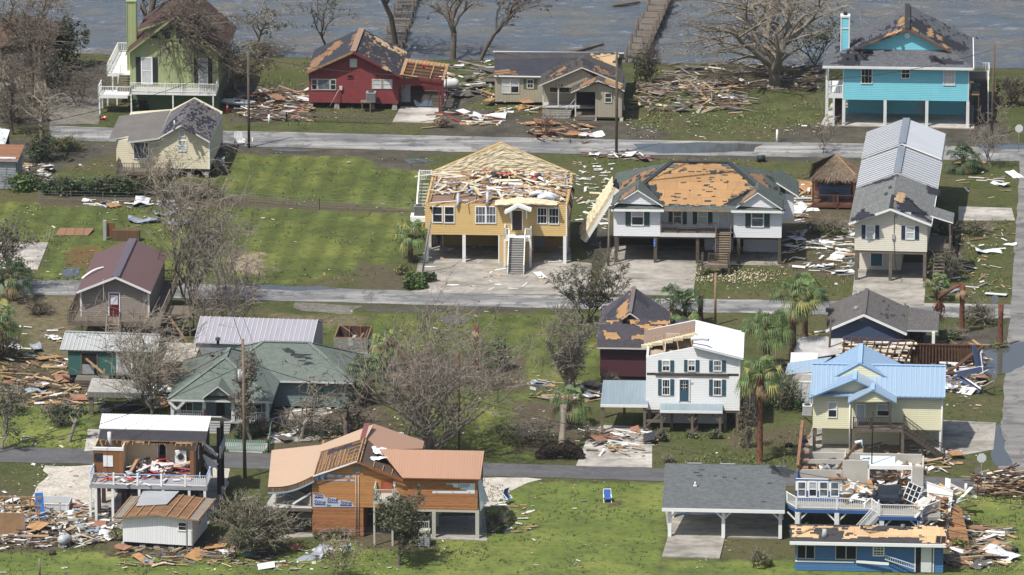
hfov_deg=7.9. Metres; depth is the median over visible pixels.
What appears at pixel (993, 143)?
tree
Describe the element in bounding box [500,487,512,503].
beach chair
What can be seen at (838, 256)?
metal sheet
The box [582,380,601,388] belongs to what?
deck panel
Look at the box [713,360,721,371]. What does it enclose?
window
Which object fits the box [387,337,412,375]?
fallen palm
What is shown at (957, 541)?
shrub
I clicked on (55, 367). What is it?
loose plank
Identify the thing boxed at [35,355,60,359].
plywood sheet
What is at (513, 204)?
yellow house
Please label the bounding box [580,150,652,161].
debris
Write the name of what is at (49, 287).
road
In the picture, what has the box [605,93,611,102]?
window
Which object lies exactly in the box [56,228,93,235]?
fallen door panel
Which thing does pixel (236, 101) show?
dinghy
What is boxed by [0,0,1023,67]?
bay water
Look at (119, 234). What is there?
broken cabinet
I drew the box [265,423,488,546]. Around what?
cedar house
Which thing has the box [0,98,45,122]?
shrub
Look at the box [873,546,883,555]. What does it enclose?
window
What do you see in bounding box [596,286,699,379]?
maroon house
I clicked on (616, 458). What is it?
concrete slab
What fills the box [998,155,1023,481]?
street
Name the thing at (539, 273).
wall panel
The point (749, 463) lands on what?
power line
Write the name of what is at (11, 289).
fan palm
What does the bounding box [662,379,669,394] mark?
window
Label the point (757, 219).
window
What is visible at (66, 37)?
tree
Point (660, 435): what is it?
shrub
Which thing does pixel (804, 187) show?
plywood sheet
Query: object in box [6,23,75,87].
tree
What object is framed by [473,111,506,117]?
metal sheet
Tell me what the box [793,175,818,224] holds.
debris
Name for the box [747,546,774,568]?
shrub
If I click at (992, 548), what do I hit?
metal sheet
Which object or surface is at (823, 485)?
window
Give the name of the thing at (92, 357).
doorway
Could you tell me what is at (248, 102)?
utility pole
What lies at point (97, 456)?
window
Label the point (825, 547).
blue house
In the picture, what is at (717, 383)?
window
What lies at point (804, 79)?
power line
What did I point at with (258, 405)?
window
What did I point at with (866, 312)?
navy gable house
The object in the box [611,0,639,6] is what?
dock beam
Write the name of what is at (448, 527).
concrete slab
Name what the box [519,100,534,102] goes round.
plywood sheet
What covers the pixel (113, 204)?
plywood sheet
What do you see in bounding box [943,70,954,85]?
window
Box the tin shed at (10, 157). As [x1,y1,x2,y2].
[0,144,24,188]
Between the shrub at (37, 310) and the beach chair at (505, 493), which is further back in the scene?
the shrub at (37, 310)
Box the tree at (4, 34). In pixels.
[0,15,59,90]
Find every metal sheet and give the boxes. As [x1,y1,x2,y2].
[24,386,47,392]
[30,341,41,349]
[45,334,61,339]
[57,510,75,525]
[72,521,99,530]
[86,513,110,529]
[96,529,115,540]
[128,215,158,222]
[134,196,150,204]
[143,558,154,562]
[219,549,237,555]
[250,551,263,557]
[281,426,300,436]
[448,90,469,95]
[465,83,486,88]
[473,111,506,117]
[579,130,604,136]
[583,391,599,397]
[794,201,807,213]
[803,208,819,211]
[829,251,846,258]
[841,269,854,272]
[842,228,854,235]
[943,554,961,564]
[945,382,961,388]
[969,558,992,568]
[973,247,1001,252]
[983,544,1020,560]
[991,181,1007,184]
[1003,242,1016,245]
[1005,170,1022,177]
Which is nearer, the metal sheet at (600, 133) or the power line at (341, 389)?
the power line at (341, 389)
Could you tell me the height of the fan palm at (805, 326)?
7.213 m
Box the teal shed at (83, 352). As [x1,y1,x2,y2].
[60,330,161,388]
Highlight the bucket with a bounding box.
[49,550,55,555]
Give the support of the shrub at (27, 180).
on the ground
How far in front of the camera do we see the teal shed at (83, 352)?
677.11 m
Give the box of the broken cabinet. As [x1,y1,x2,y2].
[103,220,139,240]
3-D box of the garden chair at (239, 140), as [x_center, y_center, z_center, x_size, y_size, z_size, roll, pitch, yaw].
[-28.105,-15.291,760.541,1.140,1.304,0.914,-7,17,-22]
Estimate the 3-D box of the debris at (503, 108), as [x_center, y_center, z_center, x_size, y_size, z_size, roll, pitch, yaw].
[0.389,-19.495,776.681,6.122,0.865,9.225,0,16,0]
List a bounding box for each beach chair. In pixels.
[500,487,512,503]
[603,488,611,502]
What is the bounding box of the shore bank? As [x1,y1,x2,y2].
[84,54,1023,68]
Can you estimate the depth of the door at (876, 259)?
714.61 m
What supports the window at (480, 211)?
in the yellow house at (513, 204)
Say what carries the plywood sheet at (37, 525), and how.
on the debris at (36, 542)
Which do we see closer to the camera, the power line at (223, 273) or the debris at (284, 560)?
the debris at (284, 560)
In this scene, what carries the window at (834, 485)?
in the wrecked deck house at (831, 493)
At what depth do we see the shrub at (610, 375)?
677.27 m
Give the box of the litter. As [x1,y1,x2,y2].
[0,62,1023,574]
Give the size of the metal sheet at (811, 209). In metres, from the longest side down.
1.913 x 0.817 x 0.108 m
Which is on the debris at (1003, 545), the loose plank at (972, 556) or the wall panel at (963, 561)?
the wall panel at (963, 561)
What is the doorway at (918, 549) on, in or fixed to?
in the blue house at (825, 547)
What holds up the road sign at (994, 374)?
on the ground
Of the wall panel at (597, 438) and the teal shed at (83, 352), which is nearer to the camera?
the wall panel at (597, 438)
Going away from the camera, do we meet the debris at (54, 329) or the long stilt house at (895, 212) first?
the debris at (54, 329)
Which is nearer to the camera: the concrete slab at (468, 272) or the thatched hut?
the concrete slab at (468, 272)
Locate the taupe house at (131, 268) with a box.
[67,238,194,338]
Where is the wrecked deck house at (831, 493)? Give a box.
[786,411,977,550]
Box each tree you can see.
[0,0,75,44]
[0,0,79,87]
[0,4,86,106]
[0,52,48,134]
[0,107,12,141]
[0,215,60,288]
[0,372,37,449]
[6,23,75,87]
[6,77,78,161]
[23,36,113,105]
[45,138,258,206]
[51,278,232,413]
[65,402,89,441]
[123,140,268,304]
[137,0,170,20]
[138,0,256,81]
[163,247,238,323]
[190,220,287,316]
[203,486,314,556]
[218,347,264,439]
[221,43,291,99]
[228,37,268,89]
[231,0,309,43]
[273,357,345,439]
[284,0,358,44]
[314,255,581,449]
[321,357,393,434]
[372,484,431,565]
[381,0,408,43]
[389,339,446,435]
[415,0,486,58]
[478,0,564,61]
[530,295,604,393]
[539,241,633,322]
[791,9,855,64]
[806,97,848,152]
[968,100,1016,166]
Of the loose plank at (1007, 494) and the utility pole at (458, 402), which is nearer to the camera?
the loose plank at (1007, 494)
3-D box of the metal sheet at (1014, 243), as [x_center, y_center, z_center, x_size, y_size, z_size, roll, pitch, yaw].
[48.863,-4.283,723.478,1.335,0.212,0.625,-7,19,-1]
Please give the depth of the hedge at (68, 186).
741.08 m
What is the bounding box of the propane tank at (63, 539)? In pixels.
[57,532,70,547]
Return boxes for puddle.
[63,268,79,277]
[246,284,335,290]
[272,148,322,151]
[404,158,434,163]
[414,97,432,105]
[634,142,761,152]
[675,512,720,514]
[976,143,1023,148]
[982,342,1023,374]
[990,423,1011,465]
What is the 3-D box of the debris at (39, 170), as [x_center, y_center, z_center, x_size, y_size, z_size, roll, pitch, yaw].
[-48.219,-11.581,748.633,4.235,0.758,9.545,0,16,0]
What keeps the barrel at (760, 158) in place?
on the ground
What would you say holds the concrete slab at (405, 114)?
on the ground
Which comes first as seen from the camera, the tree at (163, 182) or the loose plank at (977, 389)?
the loose plank at (977, 389)
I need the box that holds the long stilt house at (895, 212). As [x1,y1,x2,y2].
[848,118,954,290]
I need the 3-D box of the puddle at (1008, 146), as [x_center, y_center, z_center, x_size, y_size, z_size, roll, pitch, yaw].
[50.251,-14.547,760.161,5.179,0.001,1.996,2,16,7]
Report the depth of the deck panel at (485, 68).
790.03 m
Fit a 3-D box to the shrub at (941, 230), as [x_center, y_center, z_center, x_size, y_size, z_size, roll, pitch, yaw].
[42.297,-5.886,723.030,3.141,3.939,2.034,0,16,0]
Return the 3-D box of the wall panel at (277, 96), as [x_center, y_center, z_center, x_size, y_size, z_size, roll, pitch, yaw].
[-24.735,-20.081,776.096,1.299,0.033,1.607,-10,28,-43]
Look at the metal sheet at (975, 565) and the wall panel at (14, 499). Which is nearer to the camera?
the metal sheet at (975, 565)
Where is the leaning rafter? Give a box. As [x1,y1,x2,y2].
[166,312,187,341]
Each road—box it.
[0,279,1010,317]
[0,447,1023,494]
[49,125,1023,160]
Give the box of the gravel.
[293,302,361,313]
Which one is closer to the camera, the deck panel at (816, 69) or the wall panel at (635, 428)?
the wall panel at (635, 428)
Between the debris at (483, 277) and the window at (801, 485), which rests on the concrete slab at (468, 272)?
the debris at (483, 277)
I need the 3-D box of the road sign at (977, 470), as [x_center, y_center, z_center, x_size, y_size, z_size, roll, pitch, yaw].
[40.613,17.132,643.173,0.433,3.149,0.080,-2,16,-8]
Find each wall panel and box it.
[0,498,19,507]
[3,377,18,382]
[53,373,69,382]
[70,394,87,399]
[70,503,84,507]
[84,520,105,526]
[114,543,131,549]
[257,561,274,569]
[268,93,285,99]
[287,543,303,550]
[455,109,469,113]
[533,118,553,124]
[533,271,546,278]
[564,130,579,135]
[590,433,618,441]
[620,151,636,156]
[630,425,640,434]
[790,236,805,239]
[820,240,835,243]
[947,556,972,564]
[950,385,976,394]
[966,525,989,529]
[973,533,998,541]
[975,373,988,377]
[985,292,1006,295]
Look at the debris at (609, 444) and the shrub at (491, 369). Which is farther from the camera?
the shrub at (491, 369)
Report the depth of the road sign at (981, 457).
644.63 m
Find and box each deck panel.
[274,435,292,439]
[471,78,489,85]
[477,66,493,71]
[484,78,494,81]
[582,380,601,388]
[644,83,663,89]
[680,65,700,68]
[708,58,719,62]
[809,68,822,71]
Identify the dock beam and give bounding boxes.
[568,43,603,51]
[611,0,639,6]
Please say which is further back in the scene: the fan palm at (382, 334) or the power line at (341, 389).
the fan palm at (382, 334)
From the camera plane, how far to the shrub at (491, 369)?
677.27 m
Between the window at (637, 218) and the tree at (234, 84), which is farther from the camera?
the tree at (234, 84)
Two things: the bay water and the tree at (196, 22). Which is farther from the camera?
the bay water
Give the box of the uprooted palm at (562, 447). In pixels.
[535,404,587,459]
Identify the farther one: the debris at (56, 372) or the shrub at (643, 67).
the shrub at (643, 67)
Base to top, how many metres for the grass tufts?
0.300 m
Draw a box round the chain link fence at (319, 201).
[38,190,413,212]
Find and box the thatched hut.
[808,153,859,209]
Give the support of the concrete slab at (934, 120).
on the ground
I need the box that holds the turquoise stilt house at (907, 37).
[822,4,989,126]
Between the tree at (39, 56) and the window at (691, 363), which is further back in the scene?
the tree at (39, 56)
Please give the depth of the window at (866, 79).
766.66 m
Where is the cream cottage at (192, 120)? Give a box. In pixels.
[109,97,228,182]
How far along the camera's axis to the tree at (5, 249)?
706.05 m
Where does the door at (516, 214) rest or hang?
in the yellow house at (513, 204)
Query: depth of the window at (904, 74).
766.48 m
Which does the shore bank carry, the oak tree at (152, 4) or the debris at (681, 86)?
the oak tree at (152, 4)
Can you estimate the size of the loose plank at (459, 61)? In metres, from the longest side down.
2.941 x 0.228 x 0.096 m
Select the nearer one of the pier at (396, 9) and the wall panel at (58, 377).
the wall panel at (58, 377)
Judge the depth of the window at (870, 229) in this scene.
709.91 m
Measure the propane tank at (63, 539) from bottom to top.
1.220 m
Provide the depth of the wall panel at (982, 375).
678.10 m
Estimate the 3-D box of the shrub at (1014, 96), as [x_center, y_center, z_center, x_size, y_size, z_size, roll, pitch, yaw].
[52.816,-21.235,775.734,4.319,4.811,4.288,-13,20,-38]
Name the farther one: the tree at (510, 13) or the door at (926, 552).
the tree at (510, 13)
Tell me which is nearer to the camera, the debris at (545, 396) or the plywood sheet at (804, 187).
the debris at (545, 396)
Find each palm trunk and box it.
[471,324,482,370]
[697,294,703,320]
[956,284,968,333]
[997,303,1003,343]
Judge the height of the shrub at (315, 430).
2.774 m
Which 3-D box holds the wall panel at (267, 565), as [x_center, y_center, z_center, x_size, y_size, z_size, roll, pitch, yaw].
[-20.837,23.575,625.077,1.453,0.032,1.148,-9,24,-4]
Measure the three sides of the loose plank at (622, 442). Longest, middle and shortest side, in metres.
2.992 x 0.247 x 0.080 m
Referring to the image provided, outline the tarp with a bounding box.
[296,543,331,560]
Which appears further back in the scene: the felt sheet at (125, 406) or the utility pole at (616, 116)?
the utility pole at (616, 116)
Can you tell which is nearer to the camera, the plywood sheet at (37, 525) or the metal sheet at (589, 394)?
the plywood sheet at (37, 525)
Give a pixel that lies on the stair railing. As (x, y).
(899, 562)
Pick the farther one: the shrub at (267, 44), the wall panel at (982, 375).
the shrub at (267, 44)
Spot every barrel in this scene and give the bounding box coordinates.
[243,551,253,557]
[757,155,764,161]
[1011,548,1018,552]
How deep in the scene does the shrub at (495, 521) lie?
634.29 m
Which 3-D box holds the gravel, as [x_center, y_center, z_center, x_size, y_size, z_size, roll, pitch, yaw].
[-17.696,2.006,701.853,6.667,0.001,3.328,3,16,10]
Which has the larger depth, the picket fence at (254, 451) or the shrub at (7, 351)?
the shrub at (7, 351)
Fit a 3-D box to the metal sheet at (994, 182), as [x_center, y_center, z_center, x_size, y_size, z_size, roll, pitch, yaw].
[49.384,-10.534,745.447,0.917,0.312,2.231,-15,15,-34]
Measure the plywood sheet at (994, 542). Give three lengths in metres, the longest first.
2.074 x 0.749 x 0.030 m
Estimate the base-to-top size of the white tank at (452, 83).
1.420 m
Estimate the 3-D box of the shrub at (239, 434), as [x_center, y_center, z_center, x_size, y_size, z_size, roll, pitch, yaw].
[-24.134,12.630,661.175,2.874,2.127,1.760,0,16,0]
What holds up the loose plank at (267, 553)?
on the ground
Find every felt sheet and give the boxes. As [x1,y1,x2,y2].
[116,403,137,409]
[643,431,654,441]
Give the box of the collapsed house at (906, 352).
[794,336,984,393]
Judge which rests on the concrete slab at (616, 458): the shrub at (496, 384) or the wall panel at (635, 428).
the wall panel at (635, 428)
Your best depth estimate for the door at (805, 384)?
670.99 m
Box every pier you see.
[385,0,419,48]
[625,0,673,62]
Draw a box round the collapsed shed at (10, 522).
[0,495,43,537]
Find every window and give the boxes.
[94,453,102,460]
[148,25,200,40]
[178,140,186,151]
[178,521,185,530]
[179,401,192,413]
[252,403,261,411]
[311,79,316,89]
[317,79,329,89]
[330,79,335,89]
[372,79,381,88]
[383,79,391,88]
[432,206,442,222]
[444,206,454,222]
[475,206,485,223]
[486,206,495,223]
[502,79,509,93]
[510,79,518,93]
[527,79,533,88]
[537,207,546,223]
[548,208,558,224]
[549,87,569,92]
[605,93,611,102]
[631,212,643,225]
[662,360,669,371]
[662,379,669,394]
[673,211,681,224]
[688,360,695,371]
[697,212,707,224]
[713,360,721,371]
[713,379,721,395]
[751,213,763,226]
[796,545,814,558]
[797,481,805,496]
[808,481,816,496]
[819,481,827,496]
[828,401,836,417]
[830,481,838,496]
[835,546,856,559]
[861,69,872,83]
[866,225,874,238]
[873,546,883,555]
[876,404,889,416]
[901,69,909,78]
[902,481,922,503]
[905,226,914,239]
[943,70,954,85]
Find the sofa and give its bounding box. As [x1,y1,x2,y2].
[872,484,902,500]
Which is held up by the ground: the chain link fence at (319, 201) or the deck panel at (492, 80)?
the chain link fence at (319, 201)
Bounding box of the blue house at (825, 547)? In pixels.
[789,524,950,572]
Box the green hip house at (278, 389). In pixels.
[166,337,363,433]
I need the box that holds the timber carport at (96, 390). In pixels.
[87,378,144,414]
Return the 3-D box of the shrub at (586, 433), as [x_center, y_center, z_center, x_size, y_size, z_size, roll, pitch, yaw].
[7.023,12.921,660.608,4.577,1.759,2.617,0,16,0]
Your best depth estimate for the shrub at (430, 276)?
710.58 m
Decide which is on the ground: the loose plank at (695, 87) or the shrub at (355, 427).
the shrub at (355, 427)
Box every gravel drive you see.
[32,465,229,508]
[47,95,105,124]
[483,477,540,506]
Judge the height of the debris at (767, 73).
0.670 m
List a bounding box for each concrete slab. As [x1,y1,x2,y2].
[0,242,47,269]
[84,429,99,450]
[88,477,228,527]
[271,409,327,443]
[273,516,486,540]
[393,106,438,122]
[412,245,591,294]
[576,425,651,467]
[596,245,780,295]
[662,511,778,558]
[803,420,995,460]
[820,103,974,128]
[852,262,924,306]
[958,206,1014,220]
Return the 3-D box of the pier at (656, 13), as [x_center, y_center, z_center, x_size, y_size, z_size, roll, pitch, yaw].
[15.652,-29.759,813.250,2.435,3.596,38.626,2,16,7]
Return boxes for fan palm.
[0,256,36,300]
[0,298,21,361]
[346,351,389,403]
[367,327,405,368]
[393,219,431,262]
[547,384,593,426]
[650,283,696,317]
[666,289,706,321]
[733,354,784,462]
[736,307,798,370]
[770,276,826,360]
[782,272,832,336]
[922,272,952,300]
[943,141,984,174]
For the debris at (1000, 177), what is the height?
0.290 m
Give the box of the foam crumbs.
[686,267,790,286]
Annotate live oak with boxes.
[652,0,869,86]
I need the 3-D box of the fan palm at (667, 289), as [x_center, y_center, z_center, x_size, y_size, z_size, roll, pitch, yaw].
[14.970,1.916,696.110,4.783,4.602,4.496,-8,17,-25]
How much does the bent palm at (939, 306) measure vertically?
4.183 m
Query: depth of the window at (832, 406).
656.24 m
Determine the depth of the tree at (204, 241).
700.80 m
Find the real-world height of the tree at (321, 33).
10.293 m
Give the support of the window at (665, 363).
in the shuttered white house at (693, 370)
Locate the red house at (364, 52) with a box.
[305,28,448,112]
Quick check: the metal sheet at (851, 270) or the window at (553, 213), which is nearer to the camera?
the metal sheet at (851, 270)
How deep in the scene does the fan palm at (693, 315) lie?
695.11 m
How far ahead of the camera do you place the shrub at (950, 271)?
710.04 m
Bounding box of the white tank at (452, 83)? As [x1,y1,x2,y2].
[444,77,458,91]
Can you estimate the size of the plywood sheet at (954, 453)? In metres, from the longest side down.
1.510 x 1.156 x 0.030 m
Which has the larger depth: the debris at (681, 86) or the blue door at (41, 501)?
the debris at (681, 86)
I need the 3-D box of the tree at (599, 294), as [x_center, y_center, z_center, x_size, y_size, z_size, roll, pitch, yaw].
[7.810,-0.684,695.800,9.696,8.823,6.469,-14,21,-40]
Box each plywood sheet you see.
[27,520,49,529]
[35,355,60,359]
[106,202,121,207]
[132,553,153,564]
[153,396,169,408]
[184,547,206,560]
[204,543,226,548]
[214,546,235,550]
[514,103,529,110]
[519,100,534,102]
[796,179,811,185]
[799,184,811,194]
[947,451,963,455]
[978,540,1001,549]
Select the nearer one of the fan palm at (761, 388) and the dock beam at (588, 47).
the fan palm at (761, 388)
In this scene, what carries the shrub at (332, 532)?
on the ground
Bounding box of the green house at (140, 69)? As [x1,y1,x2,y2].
[98,0,236,113]
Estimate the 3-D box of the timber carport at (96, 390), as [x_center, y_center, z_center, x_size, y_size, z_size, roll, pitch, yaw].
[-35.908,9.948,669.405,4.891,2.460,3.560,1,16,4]
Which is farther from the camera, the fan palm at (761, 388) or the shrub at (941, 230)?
the shrub at (941, 230)
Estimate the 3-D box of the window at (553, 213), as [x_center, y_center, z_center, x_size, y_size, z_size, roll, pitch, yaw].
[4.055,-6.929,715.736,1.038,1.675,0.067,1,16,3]
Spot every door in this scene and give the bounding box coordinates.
[35,493,44,520]
[108,292,119,315]
[116,353,132,374]
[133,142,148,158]
[141,57,152,83]
[198,58,207,83]
[215,402,225,415]
[312,383,323,405]
[381,480,392,492]
[401,85,409,101]
[433,234,442,245]
[511,209,522,229]
[534,237,544,246]
[679,378,689,400]
[718,212,728,227]
[799,381,810,403]
[855,403,865,421]
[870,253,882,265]
[910,332,922,342]
[917,101,923,113]
[921,547,931,571]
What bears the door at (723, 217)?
in the white hip house at (718, 206)
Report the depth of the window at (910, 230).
709.57 m
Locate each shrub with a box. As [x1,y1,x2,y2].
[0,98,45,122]
[0,163,49,191]
[0,320,27,361]
[0,374,32,415]
[17,126,68,163]
[22,296,58,315]
[32,390,89,426]
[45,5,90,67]
[45,133,91,150]
[107,529,122,540]
[132,95,148,110]
[228,419,258,439]
[238,33,293,57]
[249,414,278,434]
[272,406,352,440]
[307,521,367,539]
[327,408,389,436]
[381,362,430,390]
[393,263,412,275]
[395,260,428,290]
[420,270,437,281]
[424,357,499,384]
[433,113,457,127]
[466,334,517,371]
[466,373,531,389]
[485,511,510,533]
[490,412,568,445]
[570,420,611,439]
[600,370,620,382]
[628,21,667,83]
[654,428,670,441]
[659,452,674,462]
[684,428,699,437]
[706,429,722,438]
[727,373,751,424]
[737,383,757,447]
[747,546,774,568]
[753,360,810,412]
[799,211,854,237]
[927,238,969,281]
[931,219,957,246]
[938,324,972,340]
[948,535,976,548]
[950,294,1003,326]
[953,215,999,234]
[989,339,1010,347]
[990,67,1023,107]
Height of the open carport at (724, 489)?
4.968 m
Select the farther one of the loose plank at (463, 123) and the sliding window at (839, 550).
the loose plank at (463, 123)
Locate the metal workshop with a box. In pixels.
[157,316,323,383]
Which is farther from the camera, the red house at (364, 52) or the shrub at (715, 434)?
the red house at (364, 52)
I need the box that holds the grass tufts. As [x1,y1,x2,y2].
[0,60,1023,574]
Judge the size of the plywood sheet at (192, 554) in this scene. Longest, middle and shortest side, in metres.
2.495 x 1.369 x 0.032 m
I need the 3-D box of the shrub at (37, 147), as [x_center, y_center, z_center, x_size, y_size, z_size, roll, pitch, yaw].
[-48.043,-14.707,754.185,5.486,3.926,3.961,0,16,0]
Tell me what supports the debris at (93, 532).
on the ground
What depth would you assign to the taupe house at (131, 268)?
690.47 m
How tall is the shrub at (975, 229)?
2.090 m
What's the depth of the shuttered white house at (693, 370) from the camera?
662.78 m
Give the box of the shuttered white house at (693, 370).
[600,320,743,431]
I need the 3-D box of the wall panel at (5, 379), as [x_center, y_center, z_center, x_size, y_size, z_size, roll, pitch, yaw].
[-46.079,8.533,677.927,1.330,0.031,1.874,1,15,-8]
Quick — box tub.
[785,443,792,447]
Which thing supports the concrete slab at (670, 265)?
on the ground
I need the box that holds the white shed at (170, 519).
[113,491,215,551]
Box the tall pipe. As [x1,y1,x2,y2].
[422,221,431,271]
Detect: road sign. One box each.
[975,467,979,498]
[977,453,985,478]
[983,471,986,499]
[991,295,998,316]
[992,371,996,383]
[1015,125,1022,151]
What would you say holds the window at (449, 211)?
in the yellow house at (513, 204)
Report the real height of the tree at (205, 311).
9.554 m
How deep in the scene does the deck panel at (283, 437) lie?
660.31 m
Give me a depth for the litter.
681.31 m
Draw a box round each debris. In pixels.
[0,354,80,407]
[0,498,106,549]
[12,325,63,364]
[22,163,55,183]
[83,199,175,208]
[90,507,121,539]
[94,380,171,412]
[116,544,296,566]
[140,207,193,223]
[226,88,315,121]
[256,550,324,569]
[266,402,356,443]
[421,112,505,125]
[425,246,568,290]
[439,60,493,95]
[486,500,535,534]
[487,95,543,112]
[520,121,600,142]
[527,379,600,402]
[529,380,551,387]
[572,158,614,228]
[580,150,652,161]
[583,426,658,455]
[628,79,751,113]
[656,59,825,91]
[782,227,854,273]
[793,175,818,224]
[799,330,835,355]
[858,444,962,472]
[924,226,1008,299]
[927,338,994,392]
[949,525,1017,568]
[956,161,1006,197]
[968,468,1023,496]
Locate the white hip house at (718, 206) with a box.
[609,160,798,275]
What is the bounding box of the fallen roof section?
[579,177,618,241]
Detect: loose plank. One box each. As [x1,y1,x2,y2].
[21,535,48,536]
[35,376,56,381]
[42,366,67,367]
[109,520,120,524]
[200,554,222,556]
[257,552,277,554]
[279,85,303,93]
[458,60,482,65]
[459,122,472,124]
[607,439,639,445]
[677,74,707,77]
[686,78,705,96]
[701,107,717,112]
[722,84,747,87]
[782,234,804,240]
[799,80,815,85]
[801,246,826,248]
[824,243,853,245]
[953,554,991,558]
[973,381,993,392]
[985,525,1015,529]
[991,471,1020,475]
[993,493,1021,495]
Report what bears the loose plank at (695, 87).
on the debris at (681, 86)
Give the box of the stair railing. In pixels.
[885,555,913,568]
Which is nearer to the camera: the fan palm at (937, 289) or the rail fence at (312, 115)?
the fan palm at (937, 289)
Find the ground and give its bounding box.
[0,54,1023,574]
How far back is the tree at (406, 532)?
624.98 m
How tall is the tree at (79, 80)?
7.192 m
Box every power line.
[0,344,240,448]
[1,60,245,128]
[1,366,240,451]
[208,186,240,338]
[245,361,457,404]
[251,54,613,75]
[463,397,1021,504]
[619,49,992,79]
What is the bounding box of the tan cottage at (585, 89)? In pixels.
[492,51,626,120]
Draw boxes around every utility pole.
[207,179,209,266]
[238,339,246,478]
[247,52,249,147]
[458,353,459,449]
[607,209,609,265]
[615,50,617,154]
[714,273,716,324]
[828,315,831,360]
[990,45,995,133]
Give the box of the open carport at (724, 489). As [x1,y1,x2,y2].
[662,462,793,538]
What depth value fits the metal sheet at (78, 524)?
635.02 m
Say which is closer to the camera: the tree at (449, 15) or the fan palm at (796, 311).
the fan palm at (796, 311)
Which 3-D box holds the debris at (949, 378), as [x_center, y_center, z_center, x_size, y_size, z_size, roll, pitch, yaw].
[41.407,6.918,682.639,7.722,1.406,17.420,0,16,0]
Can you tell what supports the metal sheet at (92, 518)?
on the ground
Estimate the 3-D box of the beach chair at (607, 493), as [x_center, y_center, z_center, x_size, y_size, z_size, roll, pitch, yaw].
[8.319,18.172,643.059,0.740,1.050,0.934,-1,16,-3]
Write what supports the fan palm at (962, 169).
on the ground
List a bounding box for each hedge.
[41,175,81,196]
[64,174,172,197]
[149,180,239,199]
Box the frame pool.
[43,496,71,516]
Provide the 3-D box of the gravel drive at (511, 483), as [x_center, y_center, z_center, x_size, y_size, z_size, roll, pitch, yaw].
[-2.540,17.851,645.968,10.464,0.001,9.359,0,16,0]
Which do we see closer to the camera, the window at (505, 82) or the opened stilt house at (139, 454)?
the opened stilt house at (139, 454)
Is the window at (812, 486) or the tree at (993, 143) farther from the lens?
the tree at (993, 143)
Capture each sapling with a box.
[306,525,366,574]
[534,106,564,134]
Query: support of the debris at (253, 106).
on the ground
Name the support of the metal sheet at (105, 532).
on the ground
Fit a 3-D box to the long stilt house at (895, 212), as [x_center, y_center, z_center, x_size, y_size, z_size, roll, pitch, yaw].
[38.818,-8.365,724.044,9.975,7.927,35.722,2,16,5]
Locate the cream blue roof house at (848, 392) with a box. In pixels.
[785,343,945,460]
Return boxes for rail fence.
[245,110,388,124]
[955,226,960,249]
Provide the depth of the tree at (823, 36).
792.98 m
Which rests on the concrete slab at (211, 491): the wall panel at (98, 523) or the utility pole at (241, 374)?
the wall panel at (98, 523)
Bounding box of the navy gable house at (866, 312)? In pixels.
[825,288,939,358]
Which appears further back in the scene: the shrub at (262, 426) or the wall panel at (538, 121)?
the wall panel at (538, 121)
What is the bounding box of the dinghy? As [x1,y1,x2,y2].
[221,99,256,104]
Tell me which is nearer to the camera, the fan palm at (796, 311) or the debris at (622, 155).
the fan palm at (796, 311)
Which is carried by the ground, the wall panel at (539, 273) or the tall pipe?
the tall pipe
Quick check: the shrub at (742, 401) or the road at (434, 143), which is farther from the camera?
the road at (434, 143)
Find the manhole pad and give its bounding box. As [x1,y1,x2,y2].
[438,315,469,323]
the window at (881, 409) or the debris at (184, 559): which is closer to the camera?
the debris at (184, 559)
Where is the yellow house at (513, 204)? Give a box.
[410,142,574,273]
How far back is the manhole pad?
698.09 m
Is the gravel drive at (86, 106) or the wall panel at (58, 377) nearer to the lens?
the wall panel at (58, 377)
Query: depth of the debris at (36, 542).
634.00 m
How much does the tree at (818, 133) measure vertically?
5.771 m
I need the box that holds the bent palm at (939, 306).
[932,283,961,322]
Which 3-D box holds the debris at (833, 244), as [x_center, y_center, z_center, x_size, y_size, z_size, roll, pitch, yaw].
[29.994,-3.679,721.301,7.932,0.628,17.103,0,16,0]
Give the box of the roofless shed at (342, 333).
[334,325,372,355]
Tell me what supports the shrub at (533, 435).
on the ground
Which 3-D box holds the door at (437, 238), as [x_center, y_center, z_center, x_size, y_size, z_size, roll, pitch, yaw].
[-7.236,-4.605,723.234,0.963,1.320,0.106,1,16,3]
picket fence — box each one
[225,442,267,452]
[226,421,271,452]
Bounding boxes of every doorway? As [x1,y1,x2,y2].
[82,353,96,373]
[915,547,932,571]
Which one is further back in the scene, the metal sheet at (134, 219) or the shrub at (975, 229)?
the metal sheet at (134, 219)
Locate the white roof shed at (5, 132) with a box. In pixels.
[0,128,9,143]
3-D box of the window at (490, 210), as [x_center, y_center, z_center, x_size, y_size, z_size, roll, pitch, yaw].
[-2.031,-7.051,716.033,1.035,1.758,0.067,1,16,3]
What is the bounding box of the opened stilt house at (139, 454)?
[89,408,229,520]
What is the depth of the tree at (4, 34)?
783.40 m
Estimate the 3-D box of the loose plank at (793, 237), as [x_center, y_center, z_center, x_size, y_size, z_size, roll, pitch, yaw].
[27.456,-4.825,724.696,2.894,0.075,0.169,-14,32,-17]
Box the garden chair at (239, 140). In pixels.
[233,132,245,146]
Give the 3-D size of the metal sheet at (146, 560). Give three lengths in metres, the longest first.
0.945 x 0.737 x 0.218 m

